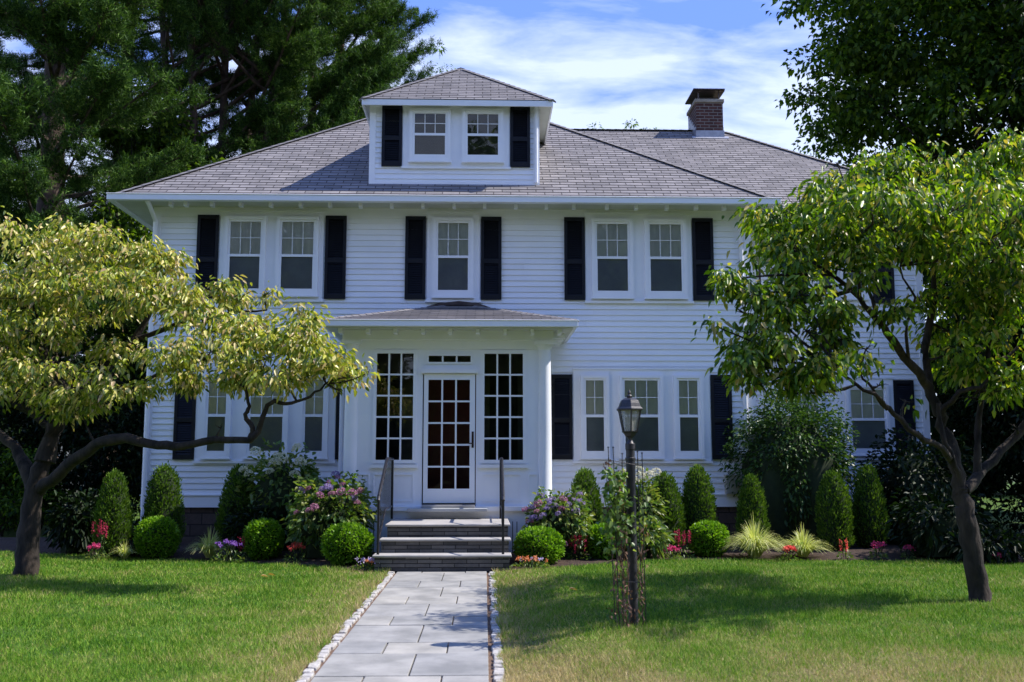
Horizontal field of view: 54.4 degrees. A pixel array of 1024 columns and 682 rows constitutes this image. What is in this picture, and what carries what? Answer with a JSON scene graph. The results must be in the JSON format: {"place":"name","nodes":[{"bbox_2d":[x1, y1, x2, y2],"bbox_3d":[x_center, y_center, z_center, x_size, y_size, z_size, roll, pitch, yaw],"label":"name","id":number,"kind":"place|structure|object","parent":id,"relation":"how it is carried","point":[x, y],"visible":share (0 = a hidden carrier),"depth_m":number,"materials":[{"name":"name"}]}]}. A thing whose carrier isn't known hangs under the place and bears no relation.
{"place":"outdoors","nodes":[
{"label":"outdoors","id":0,"kind":"place"},
{"bbox_2d":[0,552,386,681],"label":"lawn","id":1,"kind":"structure","parent":0,"point":[160,630],"depth_m":9.15,"materials":[{"name":"grass"}]},
{"bbox_2d":[0,206,379,575],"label":"dogwood tree","id":2,"kind":"object","parent":1,"relation":"on","point":[178,303],"visible":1,"depth_m":12.96,"materials":[{"name":"green plant"}]},
{"bbox_2d":[185,528,234,557],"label":"ornamental grass","id":3,"kind":"object","parent":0,"point":[209,548],"depth_m":15.41,"materials":[{"name":"green plant"}]},
{"bbox_2d":[295,571,505,681],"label":"path","id":4,"kind":"structure","parent":0,"point":[393,620],"depth_m":8.66,"materials":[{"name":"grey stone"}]},
{"bbox_2d":[297,571,504,681],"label":"path edging","id":5,"kind":"object","parent":4,"relation":"on","point":[308,674],"visible":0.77,"depth_m":8.54,"materials":[{"name":"stone"}]},
{"bbox_2d":[0,0,1007,430],"label":"sky","id":6,"kind":"structure","parent":0,"point":[611,63],"materials":[{"name":"blue"}]},
{"bbox_2d":[0,549,1023,681],"bbox_3d":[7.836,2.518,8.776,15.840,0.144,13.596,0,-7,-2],"label":"lawn","id":7,"kind":"structure","parent":0,"point":[713,661],"depth_m":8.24,"materials":[{"name":"green plant"}]},
{"bbox_2d":[607,447,645,624],"bbox_3d":[0.983,1.709,8.517,0.296,1.605,0.316,0,-7,-2],"label":"plant trellis","id":8,"kind":"object","parent":7,"relation":"on","point":[622,462],"visible":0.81,"depth_m":8.48,"materials":[{"name":"black metal"}]},
{"bbox_2d":[596,459,650,626],"bbox_3d":[0.940,1.717,8.389,0.475,1.448,0.476,0,-7,-2],"label":"climbing vine","id":9,"kind":"object","parent":8,"relation":"attached to","point":[612,484],"visible":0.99,"depth_m":8.36,"materials":[{"name":"green plant"}]},
{"bbox_2d":[617,389,642,625],"bbox_3d":[1.020,1.459,8.498,0.211,2.093,0.244,0,-7,-2],"label":"lamp post","id":10,"kind":"object","parent":7,"relation":"on","point":[629,408],"visible":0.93,"depth_m":8.50,"materials":[{"name":"black metal"}]},
{"bbox_2d":[691,120,1023,602],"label":"dogwood tree","id":11,"kind":"object","parent":7,"relation":"on","point":[857,219],"visible":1,"depth_m":9.83,"materials":[{"name":"green plant"}]},
{"bbox_2d":[2,482,1023,536],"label":"back yard","id":12,"kind":"structure","parent":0,"point":[13,533],"depth_m":28.90,"materials":[{"name":"green plant"}]},
{"bbox_2d":[0,444,67,536],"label":"garden bush","id":13,"kind":"object","parent":12,"relation":"on","point":[8,507],"visible":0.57,"depth_m":20.36,"materials":[{"name":"green plant"}]},
{"bbox_2d":[0,431,83,525],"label":"garden bush","id":14,"kind":"object","parent":12,"relation":"on","point":[49,472],"visible":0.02,"depth_m":22.28,"materials":[{"name":"green plant"}]},
{"bbox_2d":[0,337,93,530],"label":"hedge bush","id":15,"kind":"object","parent":12,"relation":"on","point":[10,423],"visible":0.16,"depth_m":22.14,"materials":[{"name":"green plant"}]},
{"bbox_2d":[0,0,118,406],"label":"pine tree","id":16,"kind":"object","parent":12,"relation":"on","point":[6,34],"visible":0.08,"depth_m":30.77,"materials":[{"name":"green plant"}]},
{"bbox_2d":[8,329,127,495],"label":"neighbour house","id":17,"kind":"structure","parent":12,"relation":"on","point":[78,430],"depth_m":42.03,"materials":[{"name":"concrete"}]},
{"bbox_2d":[0,340,146,530],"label":"hedge bush","id":18,"kind":"object","parent":12,"relation":"on","point":[99,461],"visible":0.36,"depth_m":21.69,"materials":[{"name":"green plant"}]},
{"bbox_2d":[0,0,218,524],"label":"pine tree","id":19,"kind":"object","parent":12,"relation":"on","point":[56,42],"visible":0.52,"depth_m":23.50,"materials":[{"name":"green plant"}]},
{"bbox_2d":[86,188,152,470],"bbox_3d":[-9.272,0.353,23.880,2.442,8.167,2.754,0,-7,-2],"label":"garden tree","id":20,"kind":"object","parent":12,"relation":"on","point":[136,238],"visible":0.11,"depth_m":23.83,"materials":[{"name":"green plant"}]},
{"bbox_2d":[0,0,247,494],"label":"pine tree","id":21,"kind":"object","parent":12,"relation":"on","point":[200,78],"visible":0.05,"depth_m":34.13,"materials":[{"name":"green plant"}]},
{"bbox_2d":[88,61,228,242],"bbox_3d":[-10.388,-1.725,29.129,4.056,13.559,3.874,-6,-9,40],"label":"garden tree","id":22,"kind":"object","parent":12,"relation":"on","point":[160,134],"visible":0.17,"depth_m":29.08,"materials":[{"name":"green plant"}]},
{"bbox_2d":[66,0,411,171],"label":"pine tree","id":23,"kind":"object","parent":12,"relation":"on","point":[294,49],"visible":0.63,"depth_m":30.80,"materials":[{"name":"green plant"}]},
{"bbox_2d":[230,0,442,147],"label":"pine tree","id":24,"kind":"object","parent":12,"relation":"on","point":[401,14],"visible":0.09,"depth_m":37.14,"materials":[{"name":"green plant"}]},
{"bbox_2d":[432,43,455,74],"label":"distant tree","id":25,"kind":"object","parent":12,"relation":"on","point":[439,69],"visible":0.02,"depth_m":51.89,"materials":[{"name":"green plant"}]},
{"bbox_2d":[623,118,638,128],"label":"distant tree","id":26,"kind":"object","parent":12,"relation":"on","point":[628,123],"depth_m":62.26,"materials":[{"name":"green plant"}]},
{"bbox_2d":[761,0,1023,423],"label":"maple tree","id":27,"kind":"object","parent":12,"relation":"on","point":[978,64],"visible":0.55,"depth_m":29.62,"materials":[{"name":"green plant"}]},
{"bbox_2d":[919,133,1023,536],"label":"evergreen screen tree","id":28,"kind":"object","parent":12,"relation":"on","point":[1000,429],"visible":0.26,"depth_m":19.01,"materials":[{"name":"green plant"}]},
{"bbox_2d":[998,0,1023,143],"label":"maple tree","id":29,"kind":"object","parent":12,"relation":"on","point":[1005,8],"visible":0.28,"depth_m":25.21,"materials":[{"name":"green plant"}]},
{"bbox_2d":[720,517,796,557],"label":"ornamental grass","id":30,"kind":"object","parent":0,"point":[755,545],"depth_m":15.47,"materials":[{"name":"plant"}]},
{"bbox_2d":[773,523,833,556],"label":"ornamental grass","id":31,"kind":"object","parent":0,"point":[805,545],"depth_m":15.62,"materials":[{"name":"plant"}]},
{"label":"ground","id":32,"kind":"structure","parent":0,"visible":0},
{"bbox_2d":[372,505,511,571],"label":"front steps","id":33,"kind":"structure","parent":32,"relation":"on","point":[449,545],"depth_m":14.12,"materials":[{"name":"stone"}]},
{"bbox_2d":[376,457,393,554],"bbox_3d":[-1.889,2.414,14.879,0.048,1.349,2.145,0,-7,-2],"label":"handrail","id":34,"kind":"object","parent":33,"relation":"on","point":[387,500],"visible":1,"depth_m":14.68,"materials":[{"name":"black metal"}]},
{"bbox_2d":[499,457,504,553],"bbox_3d":[-0.152,2.420,14.926,0.048,1.349,2.145,0,-7,-2],"label":"handrail","id":35,"kind":"object","parent":33,"relation":"on","point":[502,495],"visible":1,"depth_m":14.25,"materials":[{"name":"black metal"}]},
{"bbox_2d":[0,535,1023,572],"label":"flower bed","id":36,"kind":"object","parent":32,"relation":"on","point":[857,553],"visible":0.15,"depth_m":15.76,"materials":[{"name":"brown soil"}]},
{"bbox_2d":[40,487,98,554],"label":"rhododendron","id":37,"kind":"object","parent":36,"relation":"on","point":[72,529],"visible":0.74,"depth_m":16.23,"materials":[{"name":"green plant"}]},
{"bbox_2d":[84,542,104,559],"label":"bedding flowers","id":38,"kind":"object","parent":36,"relation":"on","point":[96,546],"visible":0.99,"depth_m":15.19,"materials":[{"name":"pink plant"}]},
{"bbox_2d":[87,519,112,559],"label":"flower spikes","id":39,"kind":"object","parent":36,"relation":"on","point":[102,532],"visible":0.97,"depth_m":15.32,"materials":[{"name":"red plant"}]},
{"bbox_2d":[91,468,134,557],"bbox_3d":[-6.332,2.736,15.822,0.670,1.439,0.668,0,-7,-2],"label":"conical evergreen","id":40,"kind":"object","parent":36,"relation":"on","point":[113,510],"visible":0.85,"depth_m":15.66,"materials":[{"name":"green plant"}]},
{"bbox_2d":[107,540,140,558],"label":"ornamental grass","id":41,"kind":"object","parent":36,"relation":"on","point":[124,552],"depth_m":15.31,"materials":[{"name":"plant"}]},
{"bbox_2d":[129,521,138,555],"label":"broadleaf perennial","id":42,"kind":"object","parent":36,"relation":"on","point":[132,553],"visible":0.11,"depth_m":16.01,"materials":[{"name":"green plant"}]},
{"bbox_2d":[132,515,180,558],"bbox_3d":[-5.589,3.092,15.691,0.746,0.712,0.753,0,-7,-2],"label":"boxwood ball","id":43,"kind":"object","parent":36,"relation":"on","point":[156,536],"visible":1,"depth_m":15.50,"materials":[{"name":"green plant"}]},
{"bbox_2d":[139,460,186,550],"bbox_3d":[-5.666,2.722,16.186,0.752,1.566,0.752,0,-7,-2],"label":"conical evergreen","id":44,"kind":"object","parent":36,"relation":"on","point":[163,496],"visible":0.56,"depth_m":16.07,"materials":[{"name":"green plant"}]},
{"bbox_2d":[210,539,245,562],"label":"bedding flowers","id":45,"kind":"object","parent":36,"relation":"on","point":[231,551],"visible":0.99,"depth_m":14.95,"materials":[{"name":"green plant"}]},
{"bbox_2d":[214,463,254,550],"bbox_3d":[-4.517,2.770,16.467,0.810,1.511,0.848,0,-7,-2],"label":"conical evergreen","id":46,"kind":"object","parent":36,"relation":"on","point":[229,493],"visible":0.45,"depth_m":16.28,"materials":[{"name":"green plant"}]},
{"bbox_2d":[233,536,248,559],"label":"flower spikes","id":47,"kind":"object","parent":36,"relation":"on","point":[240,549],"visible":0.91,"depth_m":15.10,"materials":[{"name":"red plant"}]},
{"bbox_2d":[221,501,286,555],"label":"broadleaf perennial","id":48,"kind":"object","parent":36,"relation":"on","point":[257,511],"visible":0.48,"depth_m":15.69,"materials":[{"name":"green plant"}]},
{"bbox_2d":[242,517,285,559],"bbox_3d":[-3.818,3.053,15.345,0.683,0.681,0.715,0,-7,-2],"label":"boxwood ball","id":49,"kind":"object","parent":36,"relation":"on","point":[264,538],"visible":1,"depth_m":15.16,"materials":[{"name":"green plant"}]},
{"bbox_2d":[235,438,324,550],"bbox_3d":[-3.830,2.581,16.407,1.542,1.970,1.146,0,-7,-2],"label":"tall hydrangea","id":50,"kind":"object","parent":36,"relation":"on","point":[276,484],"visible":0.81,"depth_m":16.21,"materials":[{"name":"green plant"}]},
{"bbox_2d":[283,541,307,562],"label":"bedding flowers","id":51,"kind":"object","parent":36,"relation":"on","point":[289,547],"visible":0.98,"depth_m":14.83,"materials":[{"name":"green plant"}]},
{"bbox_2d":[298,464,320,492],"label":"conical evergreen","id":52,"kind":"object","parent":36,"relation":"on","point":[309,467],"visible":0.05,"depth_m":16.50,"materials":[{"name":"green plant"}]},
{"bbox_2d":[279,470,376,557],"bbox_3d":[-2.811,2.717,15.463,1.552,1.415,1.691,0,-7,-2],"label":"hydrangea","id":53,"kind":"object","parent":36,"relation":"on","point":[322,509],"visible":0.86,"depth_m":15.15,"materials":[{"name":"green plant"}]},
{"bbox_2d":[320,521,374,565],"bbox_3d":[-2.406,2.967,14.579,0.814,0.659,0.826,0,-7,-2],"label":"boxwood ball","id":54,"kind":"object","parent":36,"relation":"on","point":[346,542],"visible":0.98,"depth_m":14.37,"materials":[{"name":"green plant"}]},
{"bbox_2d":[351,557,374,569],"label":"pansies","id":55,"kind":"object","parent":36,"relation":"on","point":[356,567],"visible":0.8,"depth_m":13.84,"materials":[{"name":"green plant"}]},
{"bbox_2d":[365,558,386,570],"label":"pansies","id":56,"kind":"object","parent":36,"relation":"on","point":[370,561],"visible":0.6,"depth_m":13.77,"materials":[{"name":"green plant"}]},
{"bbox_2d":[511,555,550,568],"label":"pansies","id":57,"kind":"object","parent":36,"relation":"on","point":[539,563],"visible":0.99,"depth_m":14.06,"materials":[{"name":"orange plant"}]},
{"bbox_2d":[512,525,565,563],"bbox_3d":[0.389,3.020,14.710,0.828,0.602,0.830,0,-7,-2],"label":"boxwood ball","id":58,"kind":"object","parent":36,"relation":"on","point":[545,543],"visible":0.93,"depth_m":14.48,"materials":[{"name":"green plant"}]},
{"bbox_2d":[521,485,595,557],"bbox_3d":[0.732,2.832,15.537,1.201,1.166,1.232,0,-7,-2],"label":"hydrangea","id":59,"kind":"object","parent":36,"relation":"on","point":[564,516],"visible":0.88,"depth_m":15.28,"materials":[{"name":"green plant"}]},
{"bbox_2d":[566,535,591,559],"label":"flower spikes","id":60,"kind":"object","parent":36,"relation":"on","point":[575,549],"visible":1,"depth_m":15.15,"materials":[{"name":"red plant"}]},
{"bbox_2d":[569,466,603,549],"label":"conical evergreen","id":61,"kind":"object","parent":36,"relation":"on","point":[585,478],"visible":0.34,"depth_m":16.33,"materials":[{"name":"green plant"}]},
{"bbox_2d":[585,522,623,559],"bbox_3d":[1.413,3.092,15.378,0.654,0.596,0.659,0,-7,-2],"label":"boxwood ball","id":62,"kind":"object","parent":36,"relation":"on","point":[594,550],"visible":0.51,"depth_m":15.20,"materials":[{"name":"green plant"}]},
{"bbox_2d":[615,466,672,550],"bbox_3d":[2.070,2.775,16.137,1.109,1.507,1.141,0,-7,-2],"label":"white flowering shrub","id":63,"kind":"object","parent":36,"relation":"on","point":[648,488],"visible":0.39,"depth_m":15.99,"materials":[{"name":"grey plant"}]},
{"bbox_2d":[623,515,678,558],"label":"broadleaf perennial","id":64,"kind":"object","parent":36,"relation":"on","point":[658,543],"visible":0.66,"depth_m":15.27,"materials":[{"name":"green plant"}]},
{"bbox_2d":[650,471,687,548],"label":"conical evergreen","id":65,"kind":"object","parent":36,"relation":"on","point":[667,487],"visible":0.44,"depth_m":16.29,"materials":[{"name":"green plant"}]},
{"bbox_2d":[663,545,682,558],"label":"bedding flowers","id":66,"kind":"object","parent":36,"relation":"on","point":[670,548],"visible":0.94,"depth_m":15.23,"materials":[{"name":"pink plant"}]},
{"bbox_2d":[671,529,693,557],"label":"flower spikes","id":67,"kind":"object","parent":36,"relation":"on","point":[683,549],"visible":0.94,"depth_m":15.55,"materials":[{"name":"red plant"}]},
{"bbox_2d":[680,463,718,548],"bbox_3d":[3.123,2.809,16.718,0.670,1.514,0.670,0,-7,-2],"label":"conical evergreen","id":68,"kind":"object","parent":36,"relation":"on","point":[698,500],"visible":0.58,"depth_m":16.58,"materials":[{"name":"green plant"}]},
{"bbox_2d":[686,519,729,556],"bbox_3d":[3.117,3.140,15.822,0.729,0.627,0.744,0,-7,-2],"label":"boxwood ball","id":69,"kind":"object","parent":36,"relation":"on","point":[708,537],"visible":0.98,"depth_m":15.63,"materials":[{"name":"green plant"}]},
{"bbox_2d":[733,473,770,550],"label":"conical evergreen","id":70,"kind":"object","parent":36,"relation":"on","point":[752,503],"visible":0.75,"depth_m":16.37,"materials":[{"name":"green plant"}]},
{"bbox_2d":[780,545,797,559],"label":"bedding flowers","id":71,"kind":"object","parent":36,"relation":"on","point":[789,548],"visible":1,"depth_m":15.17,"materials":[{"name":"red plant"}]},
{"bbox_2d":[718,384,861,546],"bbox_3d":[4.897,2.125,17.688,2.485,3.046,2.090,0,-7,-2],"label":"dense shrub","id":72,"kind":"object","parent":36,"relation":"on","point":[791,459],"visible":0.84,"depth_m":17.20,"materials":[{"name":"green plant"}]},
{"bbox_2d":[814,467,855,549],"bbox_3d":[5.338,2.813,16.540,0.671,1.439,0.693,0,-7,-2],"label":"conical evergreen","id":73,"kind":"object","parent":36,"relation":"on","point":[833,511],"visible":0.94,"depth_m":16.36,"materials":[{"name":"green plant"}]},
{"bbox_2d":[836,538,853,559],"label":"flower spikes","id":74,"kind":"object","parent":36,"relation":"on","point":[841,546],"visible":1,"depth_m":15.46,"materials":[{"name":"red plant"}]},
{"bbox_2d":[851,460,891,547],"bbox_3d":[6.061,2.788,16.852,0.716,1.548,0.705,0,-7,-2],"label":"conical evergreen","id":75,"kind":"object","parent":36,"relation":"on","point":[871,518],"visible":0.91,"depth_m":16.69,"materials":[{"name":"green plant"}]},
{"bbox_2d":[868,541,888,558],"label":"bedding flowers","id":76,"kind":"object","parent":36,"relation":"on","point":[883,544],"visible":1,"depth_m":15.36,"materials":[{"name":"purple plant"}]},
{"bbox_2d":[900,544,916,559],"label":"bedding flowers","id":77,"kind":"object","parent":36,"relation":"on","point":[909,547],"visible":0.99,"depth_m":15.33,"materials":[{"name":"green plant"}]},
{"bbox_2d":[852,423,986,544],"bbox_3d":[7.090,2.582,17.579,2.241,2.246,2.429,0,-7,-2],"label":"rhododendron","id":78,"kind":"object","parent":36,"relation":"on","point":[918,469],"visible":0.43,"depth_m":17.29,"materials":[{"name":"green plant"}]},
{"bbox_2d":[886,483,1001,559],"bbox_3d":[6.785,2.866,15.571,1.791,1.273,1.546,0,-7,-2],"label":"rhododendron","id":79,"kind":"object","parent":36,"relation":"on","point":[926,524],"visible":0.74,"depth_m":15.32,"materials":[{"name":"green plant"}]},
{"bbox_2d":[938,523,1023,564],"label":"shrub","id":80,"kind":"object","parent":36,"relation":"on","point":[1014,545],"visible":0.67,"depth_m":14.64,"materials":[{"name":"green plant"}]},
{"bbox_2d":[989,552,1004,563],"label":"bedding flowers","id":81,"kind":"object","parent":36,"relation":"on","point":[998,553],"visible":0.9,"depth_m":14.51,"materials":[{"name":"green plant"}]},
{"bbox_2d":[1010,357,1023,422],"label":"evergreen screen tree","id":82,"kind":"object","parent":36,"relation":"on","point":[1022,411],"visible":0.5,"depth_m":17.12,"materials":[{"name":"green plant"}]},
{"bbox_2d":[9,324,1023,494],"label":"woods","id":83,"kind":"object","parent":32,"relation":"on","point":[934,432],"depth_m":46.91,"materials":[{"name":"green plant"}]},
{"bbox_2d":[106,67,930,551],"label":"house","id":84,"kind":"structure","parent":32,"relation":"on","point":[488,271],"depth_m":18.18,"materials":[{"name":"white paint"}]},
{"bbox_2d":[199,374,231,458],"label":"window","id":85,"kind":"structure","parent":84,"relation":"in","point":[216,409],"depth_m":17.76,"materials":[{"name":"white paint"}]},
{"bbox_2d":[223,216,266,296],"bbox_3d":[-4.863,-1.541,18.120,0.773,1.489,0.080,0,-7,-2],"label":"window","id":86,"kind":"structure","parent":84,"relation":"in","point":[245,236],"depth_m":18.15,"materials":[{"name":"white paint"}]},
{"bbox_2d":[242,374,288,458],"bbox_3d":[-4.384,1.349,17.782,0.804,1.518,0.080,0,-7,-2],"label":"window","id":87,"kind":"structure","parent":84,"relation":"in","point":[276,422],"depth_m":17.78,"materials":[{"name":"white paint"}]},
{"bbox_2d":[275,216,319,296],"bbox_3d":[-3.916,-1.538,18.146,0.798,1.489,0.080,0,-7,-2],"label":"window","id":88,"kind":"structure","parent":84,"relation":"in","point":[297,237],"depth_m":18.16,"materials":[{"name":"white paint"}]},
{"bbox_2d":[298,375,328,458],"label":"window","id":89,"kind":"structure","parent":84,"relation":"in","point":[314,411],"depth_m":17.80,"materials":[{"name":"white paint"}]},
{"bbox_2d":[408,108,450,162],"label":"window","id":90,"kind":"structure","parent":84,"relation":"in","point":[429,128],"depth_m":18.56,"materials":[{"name":"white paint"}]},
{"bbox_2d":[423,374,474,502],"bbox_3d":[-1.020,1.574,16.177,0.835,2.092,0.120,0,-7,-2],"label":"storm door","id":91,"kind":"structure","parent":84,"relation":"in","point":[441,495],"depth_m":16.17,"materials":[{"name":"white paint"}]},
{"bbox_2d":[428,378,475,501],"bbox_3d":[-1.075,1.763,17.761,0.997,2.200,0.064,0,-7,-2],"label":"front door","id":92,"kind":"structure","parent":84,"relation":"in","point":[463,386],"depth_m":17.74,"materials":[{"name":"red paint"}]},
{"bbox_2d":[431,217,473,298],"bbox_3d":[-1.079,-1.523,18.222,0.776,1.501,0.080,0,-7,-2],"label":"window","id":93,"kind":"structure","parent":84,"relation":"in","point":[453,237],"depth_m":18.23,"materials":[{"name":"white paint"}]},
{"bbox_2d":[461,108,503,163],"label":"window","id":94,"kind":"structure","parent":84,"relation":"in","point":[482,129],"depth_m":18.59,"materials":[{"name":"white paint"}]},
{"bbox_2d":[580,375,610,458],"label":"window","id":95,"kind":"structure","parent":84,"relation":"in","point":[594,389],"depth_m":17.95,"materials":[{"name":"white paint"}]},
{"bbox_2d":[591,218,634,298],"bbox_3d":[1.847,-1.513,18.302,0.789,1.501,0.080,0,-7,-2],"label":"window","id":96,"kind":"structure","parent":84,"relation":"in","point":[611,238],"depth_m":18.31,"materials":[{"name":"white paint"}]},
{"bbox_2d":[619,375,665,458],"bbox_3d":[2.339,1.372,17.965,0.826,1.518,0.080,0,-7,-2],"label":"window","id":97,"kind":"structure","parent":84,"relation":"in","point":[647,389],"depth_m":17.99,"materials":[{"name":"white paint"}]},
{"bbox_2d":[644,219,688,299],"bbox_3d":[2.831,-1.510,18.329,0.802,1.501,0.080,0,-7,-2],"label":"window","id":98,"kind":"structure","parent":84,"relation":"in","point":[665,242],"depth_m":18.35,"materials":[{"name":"white paint"}]},
{"bbox_2d":[673,375,705,458],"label":"window","id":99,"kind":"structure","parent":84,"relation":"in","point":[687,389],"depth_m":18.00,"materials":[{"name":"white paint"}]},
{"bbox_2d":[789,388,824,435],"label":"window","id":100,"kind":"structure","parent":84,"relation":"in","point":[814,408],"depth_m":19.56,"materials":[{"name":"grey glass"}]},
{"bbox_2d":[813,250,837,299],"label":"window","id":101,"kind":"structure","parent":84,"relation":"in","point":[829,283],"depth_m":19.86,"materials":[{"name":"white paint"}]},
{"bbox_2d":[840,260,869,299],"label":"window","id":102,"kind":"structure","parent":84,"relation":"in","point":[849,296],"depth_m":19.82,"materials":[{"name":"white paint"}]},
{"bbox_2d":[845,385,890,455],"bbox_3d":[6.989,1.558,19.532,0.882,1.395,0.080,0,-7,-2],"label":"window","id":103,"kind":"structure","parent":84,"relation":"in","point":[870,419],"depth_m":19.55,"materials":[{"name":"white paint"}]}
]}

